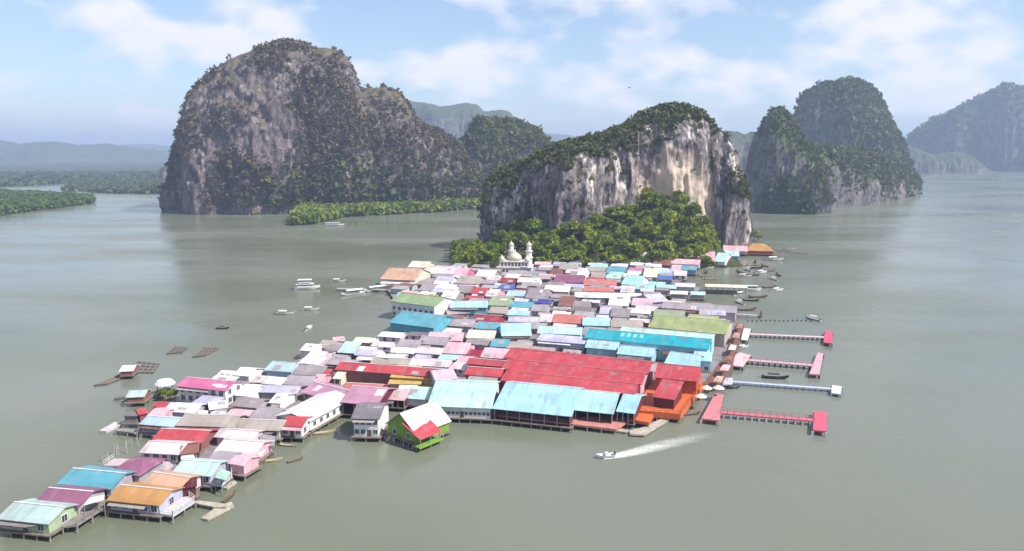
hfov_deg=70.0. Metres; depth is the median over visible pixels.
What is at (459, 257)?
tree
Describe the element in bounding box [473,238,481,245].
tree
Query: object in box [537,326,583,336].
house
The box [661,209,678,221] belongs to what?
tree
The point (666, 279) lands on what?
house
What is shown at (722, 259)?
house
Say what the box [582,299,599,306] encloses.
shack
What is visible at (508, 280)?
house
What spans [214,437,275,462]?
house
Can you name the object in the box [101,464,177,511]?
boardwalk
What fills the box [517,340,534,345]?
shack
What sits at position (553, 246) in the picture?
tree
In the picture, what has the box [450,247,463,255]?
tree
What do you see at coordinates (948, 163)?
hill
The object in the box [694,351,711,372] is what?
house
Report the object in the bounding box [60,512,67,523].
window
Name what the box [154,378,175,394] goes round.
gazebo
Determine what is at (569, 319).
house
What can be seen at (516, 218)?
tree
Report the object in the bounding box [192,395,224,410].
house
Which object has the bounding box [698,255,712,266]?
tree
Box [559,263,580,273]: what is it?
house
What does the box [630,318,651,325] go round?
shack
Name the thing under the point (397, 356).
shack
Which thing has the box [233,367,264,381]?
house
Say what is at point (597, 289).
house
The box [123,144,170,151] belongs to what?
hill
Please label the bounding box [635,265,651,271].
shack
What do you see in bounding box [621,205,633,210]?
tree
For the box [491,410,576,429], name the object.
terrace
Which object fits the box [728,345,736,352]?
canvas shelter
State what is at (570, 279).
house
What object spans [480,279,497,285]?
shack
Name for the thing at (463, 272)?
house
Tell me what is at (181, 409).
house
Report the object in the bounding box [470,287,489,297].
house
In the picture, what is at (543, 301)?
house
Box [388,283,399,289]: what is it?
shack
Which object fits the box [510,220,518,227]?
tree
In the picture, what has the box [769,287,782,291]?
longtail boat
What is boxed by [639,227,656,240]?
tree
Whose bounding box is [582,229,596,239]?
tree
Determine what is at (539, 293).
house
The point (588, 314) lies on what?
shack
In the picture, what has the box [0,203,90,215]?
river bank
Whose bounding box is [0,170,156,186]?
mangrove wood
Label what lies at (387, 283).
house
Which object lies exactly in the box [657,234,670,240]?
tree
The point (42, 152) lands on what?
hill
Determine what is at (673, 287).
shack
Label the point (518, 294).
house
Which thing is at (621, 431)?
jetty
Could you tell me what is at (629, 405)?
market hall
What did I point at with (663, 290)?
shack
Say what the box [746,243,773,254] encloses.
house
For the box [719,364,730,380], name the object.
canvas shelter
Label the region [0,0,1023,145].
sky
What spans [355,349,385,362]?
house
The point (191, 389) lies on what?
house
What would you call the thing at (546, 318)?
house
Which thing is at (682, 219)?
tree
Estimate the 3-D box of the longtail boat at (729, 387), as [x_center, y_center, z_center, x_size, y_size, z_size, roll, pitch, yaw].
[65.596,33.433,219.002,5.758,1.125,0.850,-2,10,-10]
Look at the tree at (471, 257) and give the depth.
448.81 m
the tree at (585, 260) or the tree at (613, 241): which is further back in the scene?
the tree at (613, 241)
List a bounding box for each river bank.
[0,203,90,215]
[294,208,475,225]
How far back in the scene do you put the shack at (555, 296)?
340.53 m
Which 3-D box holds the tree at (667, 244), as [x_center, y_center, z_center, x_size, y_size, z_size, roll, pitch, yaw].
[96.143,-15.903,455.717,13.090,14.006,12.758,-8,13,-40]
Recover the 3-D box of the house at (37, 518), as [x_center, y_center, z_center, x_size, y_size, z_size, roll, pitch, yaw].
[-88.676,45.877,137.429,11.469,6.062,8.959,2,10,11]
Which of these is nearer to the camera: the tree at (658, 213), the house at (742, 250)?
the tree at (658, 213)
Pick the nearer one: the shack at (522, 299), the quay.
the quay
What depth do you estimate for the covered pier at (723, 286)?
364.07 m
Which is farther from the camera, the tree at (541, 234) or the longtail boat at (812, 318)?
the tree at (541, 234)
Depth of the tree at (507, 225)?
509.40 m
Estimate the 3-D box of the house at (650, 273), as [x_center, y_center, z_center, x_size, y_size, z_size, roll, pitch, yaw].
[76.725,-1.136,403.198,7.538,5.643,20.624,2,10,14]
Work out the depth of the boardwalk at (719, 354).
260.99 m
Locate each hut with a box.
[119,365,139,376]
[121,411,139,427]
[124,389,153,406]
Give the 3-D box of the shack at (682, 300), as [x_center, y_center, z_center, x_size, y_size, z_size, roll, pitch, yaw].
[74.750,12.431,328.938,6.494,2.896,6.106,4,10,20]
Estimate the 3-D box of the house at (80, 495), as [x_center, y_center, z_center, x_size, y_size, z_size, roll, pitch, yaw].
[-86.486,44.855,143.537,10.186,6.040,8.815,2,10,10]
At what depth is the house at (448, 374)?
211.31 m
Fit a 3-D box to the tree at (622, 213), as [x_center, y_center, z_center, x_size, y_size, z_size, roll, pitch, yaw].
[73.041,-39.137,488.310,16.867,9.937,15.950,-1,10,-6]
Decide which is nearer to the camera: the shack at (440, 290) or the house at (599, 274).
the shack at (440, 290)
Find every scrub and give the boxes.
[157,37,379,214]
[360,83,484,200]
[458,113,552,174]
[476,101,751,242]
[752,172,821,214]
[753,105,836,212]
[792,75,915,169]
[808,139,923,201]
[905,81,1023,171]
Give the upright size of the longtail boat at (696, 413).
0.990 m
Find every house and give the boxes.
[0,498,78,541]
[36,484,107,514]
[56,465,136,499]
[106,482,184,522]
[114,456,165,481]
[135,407,147,422]
[139,415,181,438]
[139,440,195,463]
[143,470,202,491]
[148,407,174,415]
[151,401,169,408]
[152,427,218,452]
[166,402,206,416]
[173,458,228,491]
[176,377,243,406]
[176,413,245,430]
[179,443,200,458]
[182,477,199,499]
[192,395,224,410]
[208,400,227,413]
[208,450,242,470]
[211,411,225,413]
[212,375,238,379]
[214,428,265,445]
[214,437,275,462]
[227,408,254,418]
[228,454,262,481]
[231,397,270,409]
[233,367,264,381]
[234,384,263,399]
[237,418,287,442]
[249,407,287,418]
[251,375,267,384]
[258,385,304,400]
[262,376,286,384]
[264,361,305,376]
[268,393,296,407]
[281,415,316,442]
[282,375,318,389]
[293,365,331,375]
[298,343,323,358]
[300,381,348,400]
[307,350,333,361]
[313,374,332,382]
[319,340,344,350]
[323,369,333,379]
[324,344,341,354]
[332,336,345,343]
[332,371,346,385]
[334,361,439,386]
[337,341,368,359]
[340,385,399,415]
[344,382,389,388]
[351,402,389,442]
[354,346,381,362]
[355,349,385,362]
[370,357,410,364]
[380,268,431,283]
[380,281,414,287]
[384,400,452,451]
[387,389,409,408]
[388,310,456,332]
[388,379,421,389]
[390,347,417,358]
[390,374,431,386]
[395,339,423,347]
[406,386,432,406]
[408,261,434,268]
[408,357,453,368]
[415,346,445,358]
[419,283,437,291]
[419,291,439,295]
[419,335,449,347]
[428,332,465,342]
[429,266,458,277]
[429,368,457,386]
[435,276,456,283]
[435,283,459,290]
[441,290,464,300]
[443,342,474,355]
[446,308,470,318]
[448,319,478,332]
[449,301,488,317]
[453,268,474,275]
[456,276,485,286]
[456,355,475,362]
[458,285,474,296]
[464,366,503,388]
[466,329,498,339]
[466,357,506,367]
[467,349,482,357]
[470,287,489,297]
[473,314,504,322]
[475,269,499,278]
[475,321,500,335]
[480,347,508,359]
[485,289,504,298]
[486,275,502,281]
[488,296,513,309]
[488,306,510,318]
[489,338,511,348]
[498,278,517,284]
[499,284,516,293]
[500,323,531,340]
[506,290,527,298]
[508,316,539,322]
[517,277,542,286]
[525,288,553,299]
[530,298,553,307]
[530,304,552,316]
[536,333,586,353]
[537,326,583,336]
[540,314,554,325]
[544,285,572,294]
[549,268,563,274]
[552,311,571,313]
[552,313,586,326]
[553,274,585,283]
[558,296,578,309]
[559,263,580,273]
[572,301,591,307]
[575,292,625,302]
[577,268,589,278]
[582,317,610,327]
[583,279,616,289]
[585,286,613,292]
[585,339,620,356]
[586,266,606,274]
[590,272,606,279]
[599,307,611,317]
[606,266,626,273]
[606,274,622,279]
[608,295,631,307]
[610,308,631,319]
[610,320,643,327]
[617,345,656,362]
[620,285,635,292]
[621,275,648,285]
[627,307,651,317]
[628,267,643,273]
[632,298,652,307]
[635,283,654,292]
[636,293,667,306]
[643,268,657,281]
[653,259,670,268]
[654,309,685,315]
[656,348,692,361]
[657,275,672,284]
[658,269,673,274]
[661,301,737,321]
[664,351,702,366]
[671,258,700,268]
[671,265,681,274]
[673,270,686,281]
[681,265,696,276]
[688,314,719,318]
[692,251,714,265]
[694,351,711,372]
[699,309,725,318]
[715,252,731,266]
[723,245,747,254]
[724,250,739,259]
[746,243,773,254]
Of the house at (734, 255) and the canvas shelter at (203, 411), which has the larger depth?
the house at (734, 255)
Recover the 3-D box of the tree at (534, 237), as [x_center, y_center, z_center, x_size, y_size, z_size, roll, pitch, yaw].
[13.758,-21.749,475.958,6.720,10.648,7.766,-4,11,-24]
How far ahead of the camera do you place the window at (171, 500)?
143.42 m
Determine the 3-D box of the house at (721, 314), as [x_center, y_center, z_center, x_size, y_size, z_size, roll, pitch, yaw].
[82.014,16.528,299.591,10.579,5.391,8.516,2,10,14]
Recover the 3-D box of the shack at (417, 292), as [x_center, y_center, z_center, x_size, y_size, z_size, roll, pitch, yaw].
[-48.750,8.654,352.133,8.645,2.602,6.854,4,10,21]
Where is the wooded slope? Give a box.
[438,203,742,267]
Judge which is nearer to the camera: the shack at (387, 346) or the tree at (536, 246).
the shack at (387, 346)
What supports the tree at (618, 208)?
on the wooded slope
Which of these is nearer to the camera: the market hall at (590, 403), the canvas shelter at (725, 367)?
the market hall at (590, 403)
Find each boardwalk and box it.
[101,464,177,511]
[152,266,736,457]
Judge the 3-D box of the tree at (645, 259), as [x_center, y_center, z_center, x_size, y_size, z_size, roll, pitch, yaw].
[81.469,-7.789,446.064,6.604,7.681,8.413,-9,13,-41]
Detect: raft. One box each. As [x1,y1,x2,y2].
[93,374,123,385]
[135,361,158,373]
[166,346,187,353]
[192,347,218,357]
[201,502,233,520]
[223,480,236,489]
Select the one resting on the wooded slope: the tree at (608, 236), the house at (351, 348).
the tree at (608, 236)
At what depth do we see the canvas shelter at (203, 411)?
188.71 m
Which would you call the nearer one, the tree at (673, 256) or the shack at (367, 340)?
the shack at (367, 340)
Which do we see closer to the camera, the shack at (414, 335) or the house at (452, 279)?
the shack at (414, 335)
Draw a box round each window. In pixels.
[37,524,44,531]
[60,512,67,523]
[141,505,147,511]
[150,506,157,512]
[168,495,173,505]
[170,455,176,460]
[202,476,209,482]
[373,429,377,434]
[392,427,396,434]
[406,432,410,439]
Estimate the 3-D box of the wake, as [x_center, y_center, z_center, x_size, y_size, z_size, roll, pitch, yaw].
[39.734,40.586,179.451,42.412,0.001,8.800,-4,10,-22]
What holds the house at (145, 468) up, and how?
in the water
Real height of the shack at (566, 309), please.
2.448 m
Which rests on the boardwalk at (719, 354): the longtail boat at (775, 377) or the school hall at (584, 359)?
the school hall at (584, 359)
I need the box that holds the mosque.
[497,241,535,271]
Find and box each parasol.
[695,393,706,403]
[701,385,711,390]
[713,385,723,392]
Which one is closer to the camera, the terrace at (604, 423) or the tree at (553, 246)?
the terrace at (604, 423)
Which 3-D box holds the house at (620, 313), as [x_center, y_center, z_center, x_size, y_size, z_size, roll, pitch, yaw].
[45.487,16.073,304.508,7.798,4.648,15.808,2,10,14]
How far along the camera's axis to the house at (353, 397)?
196.26 m
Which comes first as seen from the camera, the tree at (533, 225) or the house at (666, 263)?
the house at (666, 263)
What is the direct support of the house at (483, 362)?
on the boardwalk at (719, 354)
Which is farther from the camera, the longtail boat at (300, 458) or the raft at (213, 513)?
the longtail boat at (300, 458)
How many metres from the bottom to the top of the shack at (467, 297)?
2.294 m
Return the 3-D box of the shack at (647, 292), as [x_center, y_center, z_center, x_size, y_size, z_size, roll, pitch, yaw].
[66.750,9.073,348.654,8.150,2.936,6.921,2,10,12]
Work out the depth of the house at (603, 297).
339.71 m
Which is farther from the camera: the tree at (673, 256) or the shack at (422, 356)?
the tree at (673, 256)
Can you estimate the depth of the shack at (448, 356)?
239.40 m
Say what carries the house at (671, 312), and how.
on the boardwalk at (719, 354)
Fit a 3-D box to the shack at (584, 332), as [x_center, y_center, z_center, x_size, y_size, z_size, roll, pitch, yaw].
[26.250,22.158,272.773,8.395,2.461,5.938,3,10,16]
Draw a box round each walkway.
[336,286,390,292]
[675,280,700,284]
[736,311,757,315]
[773,249,809,253]
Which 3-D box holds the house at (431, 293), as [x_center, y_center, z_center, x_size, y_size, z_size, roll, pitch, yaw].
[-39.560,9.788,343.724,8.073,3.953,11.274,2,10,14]
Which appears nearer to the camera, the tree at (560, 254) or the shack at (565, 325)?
the shack at (565, 325)
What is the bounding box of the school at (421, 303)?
[390,292,454,316]
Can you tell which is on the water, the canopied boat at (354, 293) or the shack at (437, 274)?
the canopied boat at (354, 293)
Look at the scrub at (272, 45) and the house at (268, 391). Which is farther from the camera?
the scrub at (272, 45)
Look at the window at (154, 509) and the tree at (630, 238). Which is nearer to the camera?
the window at (154, 509)
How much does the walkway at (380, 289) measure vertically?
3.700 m
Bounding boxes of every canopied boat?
[341,288,364,295]
[364,285,386,291]
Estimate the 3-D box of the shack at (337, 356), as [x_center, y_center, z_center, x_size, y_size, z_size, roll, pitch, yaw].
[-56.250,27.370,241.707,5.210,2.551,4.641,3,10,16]
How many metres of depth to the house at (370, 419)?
179.02 m
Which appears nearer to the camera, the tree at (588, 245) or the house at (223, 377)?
the house at (223, 377)
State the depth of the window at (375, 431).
178.62 m
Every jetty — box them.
[194,500,226,508]
[593,428,628,432]
[629,418,667,435]
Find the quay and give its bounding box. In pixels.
[703,323,743,391]
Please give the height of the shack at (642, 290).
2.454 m
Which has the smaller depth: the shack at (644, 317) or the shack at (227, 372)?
the shack at (227, 372)
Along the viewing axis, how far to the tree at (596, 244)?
453.41 m
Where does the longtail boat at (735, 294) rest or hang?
on the water
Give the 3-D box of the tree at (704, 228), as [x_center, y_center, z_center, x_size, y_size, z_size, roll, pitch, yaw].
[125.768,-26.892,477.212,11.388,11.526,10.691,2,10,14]
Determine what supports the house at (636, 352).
on the boardwalk at (719, 354)
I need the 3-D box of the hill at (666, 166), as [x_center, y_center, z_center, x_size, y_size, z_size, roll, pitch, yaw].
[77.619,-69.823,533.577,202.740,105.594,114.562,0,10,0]
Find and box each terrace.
[62,500,107,534]
[103,454,173,470]
[115,428,153,437]
[159,491,196,523]
[210,468,232,492]
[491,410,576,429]
[574,415,627,434]
[628,413,653,426]
[639,379,703,423]
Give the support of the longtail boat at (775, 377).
on the water
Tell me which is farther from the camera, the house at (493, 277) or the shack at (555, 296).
the house at (493, 277)
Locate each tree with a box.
[159,389,166,400]
[165,390,173,400]
[172,388,178,399]
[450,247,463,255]
[451,241,462,251]
[452,254,463,261]
[462,245,477,257]
[466,254,474,260]
[467,240,476,245]
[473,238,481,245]
[476,254,486,263]
[477,246,486,254]
[486,249,504,265]
[487,242,504,251]
[493,229,507,243]
[502,221,513,229]
[502,238,512,242]
[502,242,508,248]
[505,231,514,238]
[510,212,520,221]
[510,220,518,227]
[510,231,529,249]
[520,210,532,229]
[524,219,543,234]
[525,240,543,259]
[529,234,538,240]
[535,256,545,261]
[536,231,547,242]
[543,249,551,255]
[544,234,560,242]
[544,242,563,253]
[549,229,559,235]
[552,256,558,261]
[557,251,563,256]
[558,222,570,238]
[560,239,567,248]
[562,249,578,261]
[565,235,579,245]
[569,220,579,235]
[571,242,587,251]
[574,249,586,260]
[576,223,591,242]
[580,257,593,265]
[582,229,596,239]
[583,220,597,228]
[583,240,592,255]
[588,234,603,256]
[590,212,601,221]
[592,213,604,228]
[592,229,602,234]
[593,257,600,262]
[597,237,612,250]
[599,252,608,258]
[601,234,616,246]
[602,217,613,230]
[603,206,615,216]
[605,246,614,258]
[607,239,616,248]
[608,253,627,261]
[610,210,633,218]
[612,228,622,239]
[613,238,629,252]
[614,205,621,210]
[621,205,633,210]
[622,227,631,233]
[623,234,636,241]
[628,203,642,213]
[628,242,645,258]
[630,223,641,236]
[631,217,637,223]
[636,216,653,234]
[638,239,650,254]
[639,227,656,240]
[640,193,646,202]
[640,256,650,262]
[641,187,653,194]
[641,210,651,214]
[645,190,661,217]
[647,248,670,259]
[648,225,662,240]
[651,209,663,222]
[654,239,674,251]
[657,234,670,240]
[658,220,675,232]
[660,198,668,210]
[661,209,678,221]
[665,228,678,241]
[666,254,678,259]
[668,202,684,224]
[671,190,683,196]
[674,193,690,215]
[676,236,687,243]
[676,246,694,257]
[678,215,688,226]
[678,225,689,235]
[685,202,701,217]
[686,216,694,223]
[687,236,699,241]
[690,242,699,248]
[691,221,698,229]
[692,231,707,237]
[694,215,711,225]
[694,246,705,256]
[696,225,713,235]
[697,236,713,244]
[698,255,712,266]
[699,242,712,251]
[707,226,715,234]
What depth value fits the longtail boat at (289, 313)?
318.07 m
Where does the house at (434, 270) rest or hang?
on the boardwalk at (719, 354)
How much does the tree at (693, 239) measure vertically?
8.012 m
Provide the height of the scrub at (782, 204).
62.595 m
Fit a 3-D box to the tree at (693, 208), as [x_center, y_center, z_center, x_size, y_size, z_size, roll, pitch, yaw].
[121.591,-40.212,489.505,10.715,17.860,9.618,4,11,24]
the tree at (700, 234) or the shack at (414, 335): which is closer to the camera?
the shack at (414, 335)
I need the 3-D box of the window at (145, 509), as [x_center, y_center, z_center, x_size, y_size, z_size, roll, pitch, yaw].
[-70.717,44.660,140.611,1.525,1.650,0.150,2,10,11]
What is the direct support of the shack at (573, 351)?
on the boardwalk at (719, 354)
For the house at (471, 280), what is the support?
on the boardwalk at (719, 354)
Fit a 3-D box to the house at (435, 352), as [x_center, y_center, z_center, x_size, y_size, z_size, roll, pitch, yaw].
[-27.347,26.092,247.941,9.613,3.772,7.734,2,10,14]
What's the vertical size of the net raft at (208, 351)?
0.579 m
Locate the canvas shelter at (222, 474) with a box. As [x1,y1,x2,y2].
[214,469,231,496]
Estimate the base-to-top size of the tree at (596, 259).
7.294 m
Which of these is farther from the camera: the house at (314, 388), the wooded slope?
the wooded slope
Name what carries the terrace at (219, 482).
in the water
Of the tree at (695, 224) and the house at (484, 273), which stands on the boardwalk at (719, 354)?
the house at (484, 273)
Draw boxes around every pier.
[700,393,827,436]
[705,284,747,294]
[721,377,842,397]
[733,352,823,378]
[740,328,832,346]
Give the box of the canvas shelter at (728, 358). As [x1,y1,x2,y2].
[724,356,732,367]
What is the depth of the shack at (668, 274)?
397.31 m
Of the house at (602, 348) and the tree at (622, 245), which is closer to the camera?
the house at (602, 348)
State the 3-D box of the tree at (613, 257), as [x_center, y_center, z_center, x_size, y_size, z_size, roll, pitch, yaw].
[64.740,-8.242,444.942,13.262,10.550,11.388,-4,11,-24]
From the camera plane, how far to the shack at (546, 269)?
415.81 m
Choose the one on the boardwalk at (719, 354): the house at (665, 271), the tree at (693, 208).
the house at (665, 271)
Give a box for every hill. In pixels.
[0,140,169,162]
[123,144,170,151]
[154,166,167,179]
[159,45,375,214]
[361,87,481,201]
[410,101,512,138]
[467,120,543,176]
[479,106,753,248]
[544,133,576,141]
[723,131,755,173]
[745,109,830,213]
[793,82,906,164]
[816,146,918,207]
[905,85,1023,171]
[908,146,993,173]
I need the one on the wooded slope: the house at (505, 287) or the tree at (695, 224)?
the tree at (695, 224)
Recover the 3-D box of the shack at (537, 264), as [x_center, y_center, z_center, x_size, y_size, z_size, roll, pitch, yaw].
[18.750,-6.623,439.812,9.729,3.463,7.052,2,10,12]
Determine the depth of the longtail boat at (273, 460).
167.51 m
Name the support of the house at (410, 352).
on the boardwalk at (719, 354)
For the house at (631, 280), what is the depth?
375.88 m
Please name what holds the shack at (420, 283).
on the boardwalk at (719, 354)
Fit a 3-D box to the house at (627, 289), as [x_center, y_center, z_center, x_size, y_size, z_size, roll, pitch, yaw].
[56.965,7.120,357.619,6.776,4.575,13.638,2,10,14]
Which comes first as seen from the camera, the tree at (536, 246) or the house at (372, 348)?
the house at (372, 348)
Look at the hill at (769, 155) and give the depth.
839.79 m
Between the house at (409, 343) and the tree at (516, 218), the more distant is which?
the tree at (516, 218)
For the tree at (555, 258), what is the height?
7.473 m
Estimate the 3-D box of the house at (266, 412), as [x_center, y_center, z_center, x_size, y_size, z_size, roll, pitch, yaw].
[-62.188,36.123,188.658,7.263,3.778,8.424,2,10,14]
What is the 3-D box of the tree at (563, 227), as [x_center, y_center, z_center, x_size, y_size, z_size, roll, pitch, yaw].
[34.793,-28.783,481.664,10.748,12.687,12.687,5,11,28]
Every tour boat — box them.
[294,279,319,289]
[324,222,343,225]
[745,285,760,290]
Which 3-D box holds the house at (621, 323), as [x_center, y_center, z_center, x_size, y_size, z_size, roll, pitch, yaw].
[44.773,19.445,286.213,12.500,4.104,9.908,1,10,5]
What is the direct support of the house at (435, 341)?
on the boardwalk at (719, 354)
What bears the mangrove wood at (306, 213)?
on the river bank at (389, 214)
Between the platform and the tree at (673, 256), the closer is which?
the platform
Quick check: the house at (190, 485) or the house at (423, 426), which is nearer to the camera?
the house at (190, 485)
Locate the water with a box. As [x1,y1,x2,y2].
[0,171,1023,550]
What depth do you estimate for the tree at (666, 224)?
470.76 m
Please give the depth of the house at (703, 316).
279.90 m
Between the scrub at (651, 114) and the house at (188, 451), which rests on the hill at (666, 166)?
the scrub at (651, 114)
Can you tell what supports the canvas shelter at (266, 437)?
on the water
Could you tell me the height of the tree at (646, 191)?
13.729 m
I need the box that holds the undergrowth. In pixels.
[449,198,720,267]
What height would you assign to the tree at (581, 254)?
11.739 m
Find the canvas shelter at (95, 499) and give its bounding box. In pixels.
[84,495,105,522]
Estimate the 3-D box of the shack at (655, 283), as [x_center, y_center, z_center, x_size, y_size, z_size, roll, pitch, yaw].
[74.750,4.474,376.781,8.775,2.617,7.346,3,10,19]
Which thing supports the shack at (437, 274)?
on the boardwalk at (719, 354)
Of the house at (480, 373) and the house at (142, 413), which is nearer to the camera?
the house at (142, 413)
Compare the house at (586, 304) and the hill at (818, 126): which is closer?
the house at (586, 304)
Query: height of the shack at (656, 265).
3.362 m
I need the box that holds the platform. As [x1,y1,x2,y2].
[99,422,121,432]
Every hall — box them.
[276,391,345,436]
[428,379,501,423]
[492,381,583,432]
[500,370,639,401]
[501,358,649,393]
[503,347,655,387]
[574,389,620,423]
[584,328,712,360]
[616,393,645,425]
[620,326,714,355]
[648,314,733,347]
[652,379,683,408]
[654,363,701,399]
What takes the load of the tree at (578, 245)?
on the wooded slope
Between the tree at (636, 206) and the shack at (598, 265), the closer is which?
the shack at (598, 265)
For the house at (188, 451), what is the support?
on the boardwalk at (175, 465)
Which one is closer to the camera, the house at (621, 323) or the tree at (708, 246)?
the house at (621, 323)
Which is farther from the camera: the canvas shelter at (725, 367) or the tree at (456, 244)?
the tree at (456, 244)
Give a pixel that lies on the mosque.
(514, 261)
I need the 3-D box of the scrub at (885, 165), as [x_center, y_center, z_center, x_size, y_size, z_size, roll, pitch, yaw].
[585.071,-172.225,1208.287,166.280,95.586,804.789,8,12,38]
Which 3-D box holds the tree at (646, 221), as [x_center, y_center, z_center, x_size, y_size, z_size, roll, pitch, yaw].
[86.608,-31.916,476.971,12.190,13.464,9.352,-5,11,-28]
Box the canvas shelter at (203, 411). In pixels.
[198,410,208,413]
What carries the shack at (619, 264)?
on the boardwalk at (719, 354)
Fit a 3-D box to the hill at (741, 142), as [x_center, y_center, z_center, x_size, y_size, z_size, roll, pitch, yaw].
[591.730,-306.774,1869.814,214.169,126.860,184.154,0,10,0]
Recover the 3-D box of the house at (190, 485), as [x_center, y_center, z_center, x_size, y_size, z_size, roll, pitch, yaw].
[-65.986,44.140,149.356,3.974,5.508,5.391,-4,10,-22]
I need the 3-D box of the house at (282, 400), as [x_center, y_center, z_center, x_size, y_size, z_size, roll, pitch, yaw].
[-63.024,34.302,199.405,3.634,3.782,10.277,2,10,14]
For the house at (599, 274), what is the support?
on the boardwalk at (719, 354)
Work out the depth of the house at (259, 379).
215.34 m
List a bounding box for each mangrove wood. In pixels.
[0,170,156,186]
[0,188,96,215]
[60,176,165,193]
[287,197,482,224]
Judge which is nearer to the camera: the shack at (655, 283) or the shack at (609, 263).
the shack at (655, 283)
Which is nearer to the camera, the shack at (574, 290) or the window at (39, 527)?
the window at (39, 527)
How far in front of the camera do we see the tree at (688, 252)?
448.59 m
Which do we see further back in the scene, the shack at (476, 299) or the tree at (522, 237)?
the tree at (522, 237)
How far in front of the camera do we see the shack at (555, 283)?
372.32 m
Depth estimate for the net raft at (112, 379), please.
225.44 m
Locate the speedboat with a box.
[596,451,615,457]
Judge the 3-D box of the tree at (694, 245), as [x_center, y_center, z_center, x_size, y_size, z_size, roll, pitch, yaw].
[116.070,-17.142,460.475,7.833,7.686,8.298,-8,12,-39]
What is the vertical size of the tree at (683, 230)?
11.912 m
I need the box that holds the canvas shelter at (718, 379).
[712,376,723,393]
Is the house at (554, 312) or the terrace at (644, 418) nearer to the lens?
the terrace at (644, 418)
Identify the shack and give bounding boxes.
[217,370,235,375]
[233,380,254,385]
[298,356,326,365]
[325,359,362,370]
[331,354,350,358]
[352,337,379,343]
[371,341,396,351]
[377,331,407,342]
[387,354,408,357]
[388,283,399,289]
[390,285,409,293]
[399,283,417,290]
[401,290,419,293]
[407,332,428,339]
[415,354,432,357]
[416,280,433,287]
[431,288,450,295]
[432,273,452,277]
[434,281,450,283]
[438,354,462,362]
[442,328,461,331]
[443,314,466,318]
[449,362,467,375]
[452,263,466,267]
[464,295,484,300]
[465,338,491,349]
[467,268,480,272]
[468,298,489,305]
[471,264,488,268]
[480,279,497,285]
[480,285,491,288]
[486,268,501,274]
[487,285,499,288]
[501,272,519,277]
[504,274,520,280]
[506,341,533,348]
[507,310,531,317]
[508,301,534,309]
[509,270,526,273]
[511,307,530,310]
[514,298,529,301]
[516,285,528,290]
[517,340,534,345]
[521,273,533,276]
[521,282,539,287]
[526,322,547,332]
[528,271,547,273]
[531,346,556,350]
[533,275,551,281]
[534,261,551,267]
[538,267,552,273]
[538,312,550,316]
[546,282,564,284]
[550,294,570,298]
[552,306,568,311]
[553,299,559,304]
[553,323,577,326]
[563,349,582,353]
[564,283,584,290]
[565,269,577,274]
[568,307,591,313]
[572,288,583,293]
[574,311,594,316]
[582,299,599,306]
[582,330,587,336]
[583,326,606,329]
[588,277,604,279]
[590,263,607,266]
[590,284,604,286]
[600,305,622,307]
[602,260,618,265]
[606,279,622,284]
[607,327,620,329]
[609,272,623,278]
[609,286,620,292]
[610,263,628,267]
[623,273,638,279]
[626,293,641,298]
[628,271,642,275]
[630,262,643,267]
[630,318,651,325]
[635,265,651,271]
[635,305,658,313]
[637,315,651,318]
[640,289,653,294]
[643,291,660,294]
[645,263,661,267]
[648,281,665,287]
[656,284,676,291]
[656,287,669,293]
[660,273,672,275]
[671,298,685,302]
[675,283,694,289]
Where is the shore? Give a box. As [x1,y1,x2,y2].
[0,162,165,171]
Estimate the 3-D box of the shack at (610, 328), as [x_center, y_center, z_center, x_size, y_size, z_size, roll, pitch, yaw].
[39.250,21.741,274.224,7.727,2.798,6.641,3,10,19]
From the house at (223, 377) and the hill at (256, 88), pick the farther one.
the hill at (256, 88)
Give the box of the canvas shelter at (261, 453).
[257,450,266,464]
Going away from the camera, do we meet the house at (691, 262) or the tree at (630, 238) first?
the house at (691, 262)
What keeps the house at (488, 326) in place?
on the boardwalk at (719, 354)
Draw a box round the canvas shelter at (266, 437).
[259,434,276,450]
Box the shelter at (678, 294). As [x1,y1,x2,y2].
[669,290,687,300]
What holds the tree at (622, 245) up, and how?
on the wooded slope
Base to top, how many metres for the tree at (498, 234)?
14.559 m
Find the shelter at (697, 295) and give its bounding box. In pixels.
[690,291,705,301]
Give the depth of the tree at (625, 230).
470.72 m
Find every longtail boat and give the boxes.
[221,490,234,502]
[261,456,282,462]
[274,310,293,314]
[277,442,297,446]
[284,456,302,463]
[301,306,318,310]
[309,428,335,434]
[327,278,345,281]
[684,411,699,415]
[725,385,739,388]
[731,291,746,295]
[735,299,744,304]
[737,307,756,310]
[742,297,758,300]
[746,295,767,297]
[748,265,763,268]
[754,270,766,273]
[757,373,788,378]
[764,256,782,260]
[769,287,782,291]
[805,314,821,321]
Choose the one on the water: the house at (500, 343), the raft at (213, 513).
the raft at (213, 513)
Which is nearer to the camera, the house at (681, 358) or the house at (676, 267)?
the house at (681, 358)
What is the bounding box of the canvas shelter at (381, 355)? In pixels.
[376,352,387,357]
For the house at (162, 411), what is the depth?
188.28 m
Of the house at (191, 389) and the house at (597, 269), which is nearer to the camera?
the house at (191, 389)
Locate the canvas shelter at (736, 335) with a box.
[732,333,739,342]
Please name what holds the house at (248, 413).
on the boardwalk at (719, 354)
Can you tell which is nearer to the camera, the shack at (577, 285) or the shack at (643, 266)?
the shack at (577, 285)
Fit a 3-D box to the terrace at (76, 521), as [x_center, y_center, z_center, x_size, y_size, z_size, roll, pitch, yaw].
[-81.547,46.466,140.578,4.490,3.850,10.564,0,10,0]
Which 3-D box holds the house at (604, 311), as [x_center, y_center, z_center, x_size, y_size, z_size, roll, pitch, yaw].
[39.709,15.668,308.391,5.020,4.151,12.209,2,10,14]
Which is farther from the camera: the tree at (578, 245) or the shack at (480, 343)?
the tree at (578, 245)

